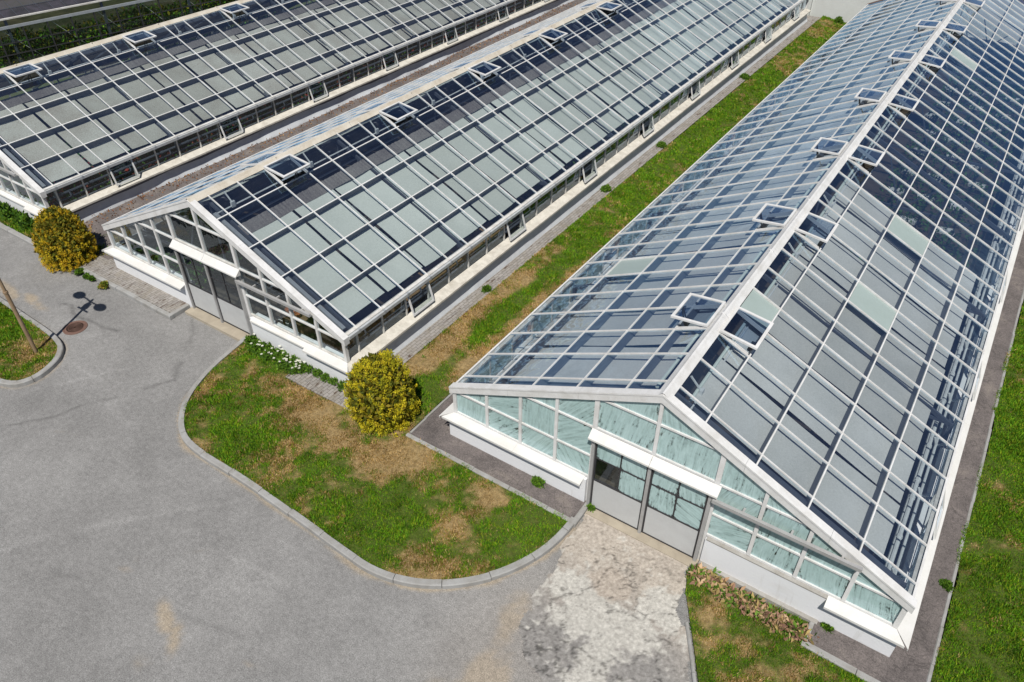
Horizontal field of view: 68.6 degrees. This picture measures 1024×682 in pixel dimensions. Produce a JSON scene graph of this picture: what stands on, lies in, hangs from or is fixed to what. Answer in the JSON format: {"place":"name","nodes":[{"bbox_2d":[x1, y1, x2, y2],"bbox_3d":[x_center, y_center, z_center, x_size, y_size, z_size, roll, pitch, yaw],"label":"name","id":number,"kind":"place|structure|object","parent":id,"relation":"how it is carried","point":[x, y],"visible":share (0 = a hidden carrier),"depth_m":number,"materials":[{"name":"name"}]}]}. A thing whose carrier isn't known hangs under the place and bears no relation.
{"place":"outdoors","nodes":[
{"label":"outdoors","id":0,"kind":"place"},
{"bbox_2d":[0,302,59,381],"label":"lawn","id":1,"kind":"structure","parent":0,"point":[26,362],"depth_m":20.62,"materials":[{"name":"plant"}]},
{"bbox_2d":[0,279,37,352],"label":"lamp post","id":2,"kind":"object","parent":1,"relation":"on","point":[5,292],"visible":0.91,"depth_m":19.82,"materials":[{"name":"grey metal"}]},
{"bbox_2d":[64,230,121,268],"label":"grass","id":3,"kind":"structure","parent":0,"point":[99,247],"depth_m":24.70,"materials":[{"name":"green plant"}]},
{"bbox_2d":[82,256,107,269],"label":"paving","id":4,"kind":"structure","parent":0,"point":[95,262],"depth_m":24.05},
{"bbox_2d":[89,259,186,312],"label":"paving","id":5,"kind":"structure","parent":0,"point":[109,270],"depth_m":22.98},
{"bbox_2d":[286,369,340,400],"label":"paving","id":6,"kind":"structure","parent":0,"point":[318,386],"depth_m":19.56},
{"bbox_2d":[302,364,312,373],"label":"weed","id":7,"kind":"object","parent":6,"relation":"on","point":[308,368],"visible":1,"depth_m":19.88,"materials":[{"name":"green plant"}]},
{"bbox_2d":[312,367,322,377],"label":"weed","id":8,"kind":"object","parent":6,"relation":"on","point":[318,371],"visible":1,"depth_m":19.75,"materials":[{"name":"green plant"}]},
{"bbox_2d":[318,372,329,382],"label":"weed","id":9,"kind":"object","parent":6,"relation":"on","point":[325,375],"visible":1,"depth_m":19.62,"materials":[{"name":"green plant"}]},
{"bbox_2d":[84,0,586,259],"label":"path","id":10,"kind":"structure","parent":0,"point":[99,232],"depth_m":30.36,"materials":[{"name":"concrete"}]},
{"bbox_2d":[86,2,578,228],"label":"fallen leaves","id":11,"kind":"object","parent":10,"relation":"on","point":[321,115],"visible":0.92,"depth_m":32.95,"materials":[{"name":"brown plant"}]},
{"bbox_2d":[0,222,933,681],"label":"road","id":12,"kind":"structure","parent":0,"point":[140,540],"depth_m":15.46,"materials":[{"name":"grey asphalt"}]},
{"bbox_2d":[0,297,64,387],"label":"kerb","id":13,"kind":"structure","parent":12,"relation":"on","point":[49,367],"depth_m":20.25,"materials":[{"name":"concrete"}]},
{"bbox_2d":[0,223,75,265],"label":"kerb","id":14,"kind":"structure","parent":12,"relation":"on","point":[16,234],"depth_m":25.49,"materials":[{"name":"concrete"}]},
{"bbox_2d":[62,320,87,334],"bbox_3d":[-12.573,-0.383,21.615,0.660,0.038,0.660,23,44,26],"label":"manhole cover","id":15,"kind":"object","parent":12,"relation":"on","point":[75,327],"visible":1,"depth_m":21.59,"materials":[{"name":"metal"}]},
{"bbox_2d":[74,267,83,275],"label":"weed","id":16,"kind":"object","parent":12,"relation":"on","point":[78,271],"visible":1,"depth_m":23.63,"materials":[{"name":"green plant"}]},
{"bbox_2d":[97,280,107,289],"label":"weed","id":17,"kind":"object","parent":12,"relation":"on","point":[103,284],"visible":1,"depth_m":23.00,"materials":[{"name":"green plant"}]},
{"bbox_2d":[78,266,173,319],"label":"kerb","id":18,"kind":"structure","parent":12,"relation":"on","point":[136,298],"depth_m":22.63,"materials":[{"name":"concrete"}]},
{"bbox_2d":[167,303,189,317],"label":"kerb","id":19,"kind":"structure","parent":12,"relation":"on","point":[180,310],"depth_m":22.09,"materials":[{"name":"concrete"}]},
{"bbox_2d":[185,307,249,342],"bbox_3d":[-8.344,-0.459,21.681,2.750,0.150,0.480,23,44,26],"label":"threshold","id":20,"kind":"object","parent":12,"relation":"on","point":[225,328],"visible":0.43,"depth_m":21.62,"materials":[{"name":"beige concrete"}]},
{"bbox_2d":[178,336,576,588],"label":"kerb","id":21,"kind":"structure","parent":12,"relation":"on","point":[398,579],"depth_m":15.75,"materials":[{"name":"concrete"}]},
{"bbox_2d":[406,433,569,520],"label":"kerb","id":22,"kind":"structure","parent":12,"relation":"on","point":[481,473],"depth_m":17.13,"materials":[{"name":"concrete"}]},
{"bbox_2d":[574,502,587,527],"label":"kerb","id":23,"kind":"structure","parent":12,"relation":"on","point":[579,515],"depth_m":16.32,"materials":[{"name":"concrete"}]},
{"bbox_2d":[585,509,699,567],"bbox_3d":[2.766,4.154,16.008,2.650,0.085,0.330,23,44,26],"label":"threshold","id":24,"kind":"object","parent":12,"relation":"on","point":[665,549],"visible":0.43,"depth_m":15.90,"materials":[{"name":"beige concrete"}]},
{"bbox_2d":[685,622,695,681],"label":"kerb","id":25,"kind":"structure","parent":12,"relation":"on","point":[693,675],"depth_m":13.89,"materials":[{"name":"concrete"}]},
{"bbox_2d":[821,622,833,633],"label":"weed","id":26,"kind":"object","parent":12,"relation":"on","point":[828,628],"visible":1,"depth_m":14.20,"materials":[{"name":"green plant"}]},
{"bbox_2d":[800,641,879,681],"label":"kerb","id":27,"kind":"structure","parent":12,"relation":"on","point":[851,669],"depth_m":13.69,"materials":[{"name":"concrete"}]},
{"bbox_2d":[0,0,1023,647],"bbox_3d":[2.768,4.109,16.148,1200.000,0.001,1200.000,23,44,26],"label":"ground","id":28,"kind":"structure","parent":0,"point":[22,10],"depth_m":45.98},
{"bbox_2d":[0,0,275,73],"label":"hedge","id":29,"kind":"object","parent":28,"relation":"on","point":[47,41],"visible":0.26,"depth_m":37.85,"materials":[{"name":"green plant"}]},
{"bbox_2d":[0,0,288,81],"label":"fence","id":30,"kind":"object","parent":28,"relation":"on","point":[5,7],"visible":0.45,"depth_m":36.54,"materials":[{"name":"grey metal"}]},
{"bbox_2d":[0,0,573,222],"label":"greenhouse","id":31,"kind":"object","parent":28,"relation":"on","point":[133,106],"visible":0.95,"depth_m":30.50,"materials":[{"name":"glass"}]},
{"bbox_2d":[0,134,121,203],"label":"greenhouse plants","id":32,"kind":"object","parent":31,"relation":"in","point":[16,178],"visible":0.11,"depth_m":27.98,"materials":[{"name":"green plant"}]},
{"bbox_2d":[108,159,138,185],"bbox_3d":[-13.749,-5.990,26.597,0.217,0.677,0.900,23,44,26],"label":"side window","id":33,"kind":"structure","parent":31,"relation":"in","point":[130,159],"depth_m":26.70,"materials":[{"name":"white paint"}]},
{"bbox_2d":[219,116,242,138],"bbox_3d":[-11.100,-8.465,29.668,0.217,0.677,0.900,23,44,26],"label":"side window","id":34,"kind":"structure","parent":31,"relation":"in","point":[225,137],"depth_m":29.78,"materials":[{"name":"white paint"}]},
{"bbox_2d":[308,80,327,100],"bbox_3d":[-8.452,-10.939,32.738,0.217,0.677,0.900,23,44,26],"label":"side window","id":35,"kind":"structure","parent":31,"relation":"in","point":[313,99],"depth_m":32.83,"materials":[{"name":"white paint"}]},
{"bbox_2d":[37,0,540,207],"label":"greenhouse plants","id":36,"kind":"object","parent":28,"relation":"on","point":[135,159],"visible":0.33,"depth_m":31.67,"materials":[{"name":"green plant"}]},
{"bbox_2d":[102,0,810,382],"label":"greenhouse","id":37,"kind":"object","parent":28,"relation":"on","point":[324,208],"visible":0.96,"depth_m":24.06,"materials":[{"name":"glass"}]},
{"bbox_2d":[177,251,219,318],"bbox_3d":[-8.846,-1.620,21.272,1.185,2.030,0.050,23,44,26],"label":"door leaf","id":38,"kind":"structure","parent":37,"relation":"in","point":[203,299],"depth_m":21.55,"materials":[{"name":"grey metal"}]},
{"bbox_2d":[145,206,265,287],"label":"greenhouse plants","id":39,"kind":"object","parent":37,"relation":"on","point":[214,242],"visible":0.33,"depth_m":23.66,"materials":[{"name":"green plant"}]},
{"bbox_2d":[206,265,249,333],"bbox_3d":[-7.804,-1.180,20.727,1.185,2.030,0.050,23,44,26],"label":"door leaf","id":40,"kind":"structure","parent":37,"relation":"in","point":[233,314],"depth_m":21.00,"materials":[{"name":"grey metal"}]},
{"bbox_2d":[280,292,329,334],"bbox_3d":[-5.360,-0.965,21.623,0.800,0.750,2.600,23,44,26],"label":"potting bench","id":41,"kind":"object","parent":37,"relation":"on","point":[302,317],"visible":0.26,"depth_m":20.66,"materials":[{"name":"grey wood"}]},
{"bbox_2d":[407,281,434,315],"bbox_3d":[-2.503,-1.195,20.599,0.217,0.677,0.894,23,44,26],"label":"side window","id":42,"kind":"structure","parent":37,"relation":"in","point":[414,314],"depth_m":20.72,"materials":[{"name":"white paint"}]},
{"bbox_2d":[389,221,505,311],"bbox_3d":[-1.831,-2.237,23.201,0.700,0.750,5.000,23,44,26],"label":"potting bench","id":43,"kind":"object","parent":37,"relation":"on","point":[410,281],"visible":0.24,"depth_m":22.74,"materials":[{"name":"grey wood"}]},
{"bbox_2d":[506,211,525,240],"bbox_3d":[0.129,-3.654,23.650,0.217,0.677,0.894,23,44,26],"label":"side window","id":44,"kind":"structure","parent":37,"relation":"in","point":[524,229],"depth_m":23.77,"materials":[{"name":"white paint"}]},
{"bbox_2d":[582,158,597,182],"bbox_3d":[2.761,-6.113,26.701,0.217,0.677,0.894,23,44,26],"label":"side window","id":45,"kind":"structure","parent":37,"relation":"in","point":[596,173],"depth_m":26.81,"materials":[{"name":"white paint"}]},
{"bbox_2d":[642,114,653,136],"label":"side window","id":46,"kind":"structure","parent":37,"relation":"in","point":[650,131],"depth_m":29.87,"materials":[{"name":"white paint"}]},
{"bbox_2d":[409,179,683,433],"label":"kerb","id":47,"kind":"structure","parent":28,"relation":"on","point":[431,412],"depth_m":18.75,"materials":[{"name":"concrete"}]},
{"bbox_2d":[385,14,773,282],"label":"greenhouse plants","id":48,"kind":"object","parent":28,"relation":"on","point":[681,83],"visible":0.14,"depth_m":30.88,"materials":[{"name":"green plant"}]},
{"bbox_2d":[439,0,1023,656],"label":"greenhouse","id":49,"kind":"object","parent":28,"relation":"on","point":[743,376],"visible":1,"depth_m":17.23,"materials":[{"name":"glass"}]},
{"bbox_2d":[513,324,528,346],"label":"side window","id":50,"kind":"structure","parent":49,"relation":"in","point":[518,337],"depth_m":19.52,"materials":[{"name":"clear glass"}]},
{"bbox_2d":[601,243,615,260],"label":"side window","id":51,"kind":"structure","parent":49,"relation":"in","point":[609,251],"depth_m":22.65,"materials":[{"name":"clear glass"}]},
{"bbox_2d":[590,443,647,529],"bbox_3d":[2.217,3.003,15.647,1.185,2.110,0.050,23,44,26],"label":"door leaf","id":52,"kind":"structure","parent":49,"relation":"in","point":[623,503],"depth_m":15.66,"materials":[{"name":"grey glass"}]},
{"bbox_2d":[641,469,708,557],"bbox_3d":[3.258,3.442,15.103,1.185,2.110,0.050,23,44,26],"label":"door leaf","id":53,"kind":"structure","parent":49,"relation":"in","point":[680,532],"depth_m":15.11,"materials":[{"name":"grey glass"}]},
{"bbox_2d":[900,215,916,224],"bbox_3d":[13.836,-4.214,26.226,0.560,0.090,0.360,15,41,17],"label":"seed tray","id":54,"kind":"object","parent":49,"relation":"on","point":[909,220],"visible":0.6,"depth_m":26.21,"materials":[{"name":"plastic"}]},
{"bbox_2d":[933,489,945,539],"bbox_3d":[8.512,3.395,14.950,0.217,0.677,0.911,23,44,26],"label":"side window","id":55,"kind":"structure","parent":49,"relation":"in","point":[937,524],"depth_m":15.03,"materials":[{"name":"white paint"}]},
{"bbox_2d":[935,226,953,235],"bbox_3d":[14.797,-3.763,25.666,0.560,0.090,0.360,16,42,19],"label":"seed tray","id":56,"kind":"object","parent":49,"relation":"on","point":[947,231],"visible":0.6,"depth_m":25.68,"materials":[{"name":"plastic"}]},
{"bbox_2d":[972,363,981,400],"bbox_3d":[11.191,0.893,18.056,0.217,0.677,0.911,23,44,26],"label":"side window","id":57,"kind":"structure","parent":49,"relation":"in","point":[978,378],"depth_m":18.13,"materials":[{"name":"white paint"}]},
{"bbox_2d":[1000,271,1007,301],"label":"side window","id":58,"kind":"structure","parent":49,"relation":"in","point":[1004,286],"depth_m":21.26,"materials":[{"name":"white paint"}]},
{"bbox_2d":[773,0,1023,43],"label":"link building","id":59,"kind":"structure","parent":28,"relation":"on","point":[847,10],"depth_m":43.70,"materials":[{"name":"paint"}]},
{"bbox_2d":[850,66,1023,303],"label":"greenhouse plants","id":60,"kind":"object","parent":28,"relation":"on","point":[938,195],"visible":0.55,"depth_m":29.72,"materials":[{"name":"green plant"}]},
{"bbox_2d":[926,288,1023,681],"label":"kerb","id":61,"kind":"structure","parent":28,"relation":"on","point":[935,654],"depth_m":16.41,"materials":[{"name":"concrete"}]},
{"bbox_2d":[183,15,846,579],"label":"lawn","id":62,"kind":"structure","parent":0,"point":[498,494],"depth_m":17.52,"materials":[{"name":"plant"}]},
{"bbox_2d":[243,333,257,348],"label":"daisy clump","id":63,"kind":"object","parent":62,"relation":"on","point":[248,339],"visible":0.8,"depth_m":20.73,"materials":[{"name":"green plant"}]},
{"bbox_2d":[246,339,261,355],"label":"daisy clump","id":64,"kind":"object","parent":62,"relation":"on","point":[253,344],"visible":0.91,"depth_m":20.54,"materials":[{"name":"green plant"}]},
{"bbox_2d":[258,341,273,351],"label":"daisy clump","id":65,"kind":"object","parent":62,"relation":"on","point":[264,346],"visible":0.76,"depth_m":20.50,"materials":[{"name":"green plant"}]},
{"bbox_2d":[259,345,275,359],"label":"daisy clump","id":66,"kind":"object","parent":62,"relation":"on","point":[267,353],"visible":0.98,"depth_m":20.30,"materials":[{"name":"green plant"}]},
{"bbox_2d":[268,345,288,364],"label":"daisy clump","id":67,"kind":"object","parent":62,"relation":"on","point":[277,352],"visible":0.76,"depth_m":20.28,"materials":[{"name":"green plant"}]},
{"bbox_2d":[273,352,290,369],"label":"daisy clump","id":68,"kind":"object","parent":62,"relation":"on","point":[282,358],"visible":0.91,"depth_m":20.06,"materials":[{"name":"green plant"}]},
{"bbox_2d":[283,354,301,368],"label":"daisy clump","id":69,"kind":"object","parent":62,"relation":"on","point":[292,359],"visible":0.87,"depth_m":20.03,"materials":[{"name":"green plant"}]},
{"bbox_2d":[285,359,306,374],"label":"daisy clump","id":70,"kind":"object","parent":62,"relation":"on","point":[294,368],"visible":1,"depth_m":19.85,"materials":[{"name":"green plant"}]},
{"bbox_2d":[343,349,420,437],"bbox_3d":[-3.213,1.043,18.079,1.997,2.212,1.737,23,44,26],"label":"thuja bush","id":71,"kind":"object","parent":62,"relation":"on","point":[379,394],"visible":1,"depth_m":17.70,"materials":[{"name":"yellow plant"}]},
{"bbox_2d":[453,443,585,517],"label":"path","id":72,"kind":"structure","parent":0,"point":[560,501],"depth_m":17.08,"materials":[{"name":"concrete"}]},
{"bbox_2d":[531,475,546,488],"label":"weed","id":73,"kind":"object","parent":72,"relation":"on","point":[536,481],"visible":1,"depth_m":16.94,"materials":[{"name":"green plant"}]},
{"bbox_2d":[329,15,820,410],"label":"paving","id":74,"kind":"structure","parent":0,"point":[429,334],"depth_m":25.64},
{"bbox_2d":[335,380,345,391],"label":"weed","id":75,"kind":"object","parent":74,"relation":"on","point":[342,383],"visible":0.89,"depth_m":19.36,"materials":[{"name":"green plant"}]},
{"bbox_2d":[481,284,491,292],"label":"weed","id":76,"kind":"object","parent":74,"relation":"on","point":[486,288],"visible":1,"depth_m":22.60,"materials":[{"name":"green plant"}]},
{"bbox_2d":[600,184,611,192],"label":"weed","id":77,"kind":"object","parent":74,"relation":"on","point":[606,188],"visible":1,"depth_m":27.57,"materials":[{"name":"green plant"}]},
{"bbox_2d":[518,513,689,681],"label":"apron pavement","id":78,"kind":"structure","parent":0,"point":[605,598],"depth_m":14.54,"materials":[{"name":"beige concrete"}]},
{"bbox_2d":[411,60,841,455],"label":"path","id":79,"kind":"structure","parent":0,"point":[433,428],"depth_m":18.29,"materials":[{"name":"concrete"}]},
{"bbox_2d":[685,570,866,681],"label":"lawn","id":80,"kind":"structure","parent":0,"point":[708,626],"depth_m":13.93,"materials":[{"name":"plant"}]},
{"bbox_2d":[686,562,708,583],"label":"hosta plant","id":81,"kind":"object","parent":80,"relation":"on","point":[693,569],"visible":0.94,"depth_m":15.09,"materials":[{"name":"beige plant"}]},
{"bbox_2d":[691,567,715,592],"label":"hosta plant","id":82,"kind":"object","parent":80,"relation":"on","point":[702,582],"visible":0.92,"depth_m":14.96,"materials":[{"name":"beige plant"}]},
{"bbox_2d":[700,567,722,597],"bbox_3d":[4.014,4.798,14.987,0.531,0.443,0.642,-11,40,-14],"label":"hosta plant","id":83,"kind":"object","parent":80,"relation":"on","point":[713,577],"visible":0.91,"depth_m":14.96,"materials":[{"name":"beige plant"}]},
{"bbox_2d":[707,575,731,600],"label":"hosta plant","id":84,"kind":"object","parent":80,"relation":"on","point":[716,591],"visible":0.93,"depth_m":14.78,"materials":[{"name":"beige plant"}]},
{"bbox_2d":[711,577,738,602],"bbox_3d":[4.205,4.910,14.816,0.612,0.392,0.588,23,44,26],"label":"hosta plant","id":85,"kind":"object","parent":80,"relation":"on","point":[727,584],"visible":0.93,"depth_m":14.79,"materials":[{"name":"beige plant"}]},
{"bbox_2d":[720,583,745,609],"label":"hosta plant","id":86,"kind":"object","parent":80,"relation":"on","point":[735,591],"visible":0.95,"depth_m":14.66,"materials":[{"name":"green plant"}]},
{"bbox_2d":[729,586,751,606],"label":"hosta plant","id":87,"kind":"object","parent":80,"relation":"on","point":[741,595],"visible":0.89,"depth_m":14.63,"materials":[{"name":"beige plant"}]},
{"bbox_2d":[739,594,761,617],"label":"hosta plant","id":88,"kind":"object","parent":80,"relation":"on","point":[748,605],"visible":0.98,"depth_m":14.50,"materials":[{"name":"brown plant"}]},
{"bbox_2d":[743,592,766,620],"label":"hosta plant","id":89,"kind":"object","parent":80,"relation":"on","point":[758,600],"visible":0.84,"depth_m":14.50,"materials":[{"name":"beige plant"}]},
{"bbox_2d":[752,602,774,626],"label":"hosta plant","id":90,"kind":"object","parent":80,"relation":"on","point":[760,612],"visible":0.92,"depth_m":14.40,"materials":[{"name":"beige plant"}]},
{"bbox_2d":[755,603,786,627],"bbox_3d":[4.947,5.268,14.399,0.572,0.435,0.593,-19,42,-22],"label":"hosta plant","id":91,"kind":"object","parent":80,"relation":"on","point":[767,612],"visible":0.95,"depth_m":14.39,"materials":[{"name":"brown plant"}]},
{"bbox_2d":[762,610,791,635],"bbox_3d":[5.065,5.384,14.284,0.536,0.429,0.455,-16,42,-19],"label":"hosta plant","id":92,"kind":"object","parent":80,"relation":"on","point":[780,616],"visible":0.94,"depth_m":14.25,"materials":[{"name":"beige plant"}]},
{"bbox_2d":[775,612,798,634],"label":"hosta plant","id":93,"kind":"object","parent":80,"relation":"on","point":[787,618],"visible":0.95,"depth_m":14.21,"materials":[{"name":"brown plant"}]},
{"bbox_2d":[777,616,804,649],"bbox_3d":[5.280,5.484,14.164,0.703,0.412,0.590,23,44,26],"label":"hosta plant","id":94,"kind":"object","parent":80,"relation":"on","point":[793,634],"visible":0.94,"depth_m":14.07,"materials":[{"name":"beige plant"}]},
{"bbox_2d":[789,622,819,645],"bbox_3d":[5.459,5.529,14.118,0.657,0.382,0.585,23,44,26],"label":"hosta plant","id":95,"kind":"object","parent":80,"relation":"on","point":[805,631],"visible":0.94,"depth_m":14.06,"materials":[{"name":"beige plant"}]},
{"bbox_2d":[808,621,928,681],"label":"path","id":96,"kind":"structure","parent":0,"point":[895,666],"depth_m":13.75,"materials":[{"name":"concrete"}]},
{"bbox_2d":[880,160,1023,667],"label":"path","id":97,"kind":"structure","parent":0,"point":[926,629],"depth_m":17.06,"materials":[{"name":"concrete"}]},
{"bbox_2d":[939,578,954,594],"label":"weed","id":98,"kind":"object","parent":97,"relation":"on","point":[946,584],"visible":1,"depth_m":14.90,"materials":[{"name":"green plant"}]},
{"bbox_2d":[931,303,1023,681],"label":"lawn","id":99,"kind":"structure","parent":0,"point":[994,666],"depth_m":14.84,"materials":[{"name":"plant"}]},
{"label":"lawn","id":100,"kind":"structure","parent":0,"visible":0},
{"bbox_2d":[0,202,11,219],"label":"flower plant","id":101,"kind":"object","parent":100,"relation":"on","point":[3,205],"visible":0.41,"depth_m":26.26,"materials":[{"name":"green plant"}]},
{"bbox_2d":[1,205,17,225],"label":"flower plant","id":102,"kind":"object","parent":100,"relation":"on","point":[8,214],"visible":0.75,"depth_m":26.02,"materials":[{"name":"green plant"}]},
{"bbox_2d":[0,217,32,237],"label":"grass","id":103,"kind":"structure","parent":100,"relation":"on","point":[27,231],"depth_m":25.62,"materials":[{"name":"green plant"}]},
{"bbox_2d":[11,210,30,224],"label":"flower plant","id":104,"kind":"object","parent":100,"relation":"on","point":[16,217],"visible":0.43,"depth_m":25.77,"materials":[{"name":"green plant"}]},
{"bbox_2d":[16,214,33,232],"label":"flower plant","id":105,"kind":"object","parent":100,"relation":"on","point":[26,221],"visible":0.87,"depth_m":25.53,"materials":[{"name":"green plant"}]},
{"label":"lawn","id":106,"kind":"structure","parent":0,"visible":0},
{"bbox_2d":[31,205,98,272],"bbox_3d":[-14.321,-3.315,23.811,1.967,1.918,1.788,23,44,26],"label":"thuja bush","id":107,"kind":"object","parent":106,"relation":"on","point":[61,236],"visible":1,"depth_m":23.45,"materials":[{"name":"yellow plant"}]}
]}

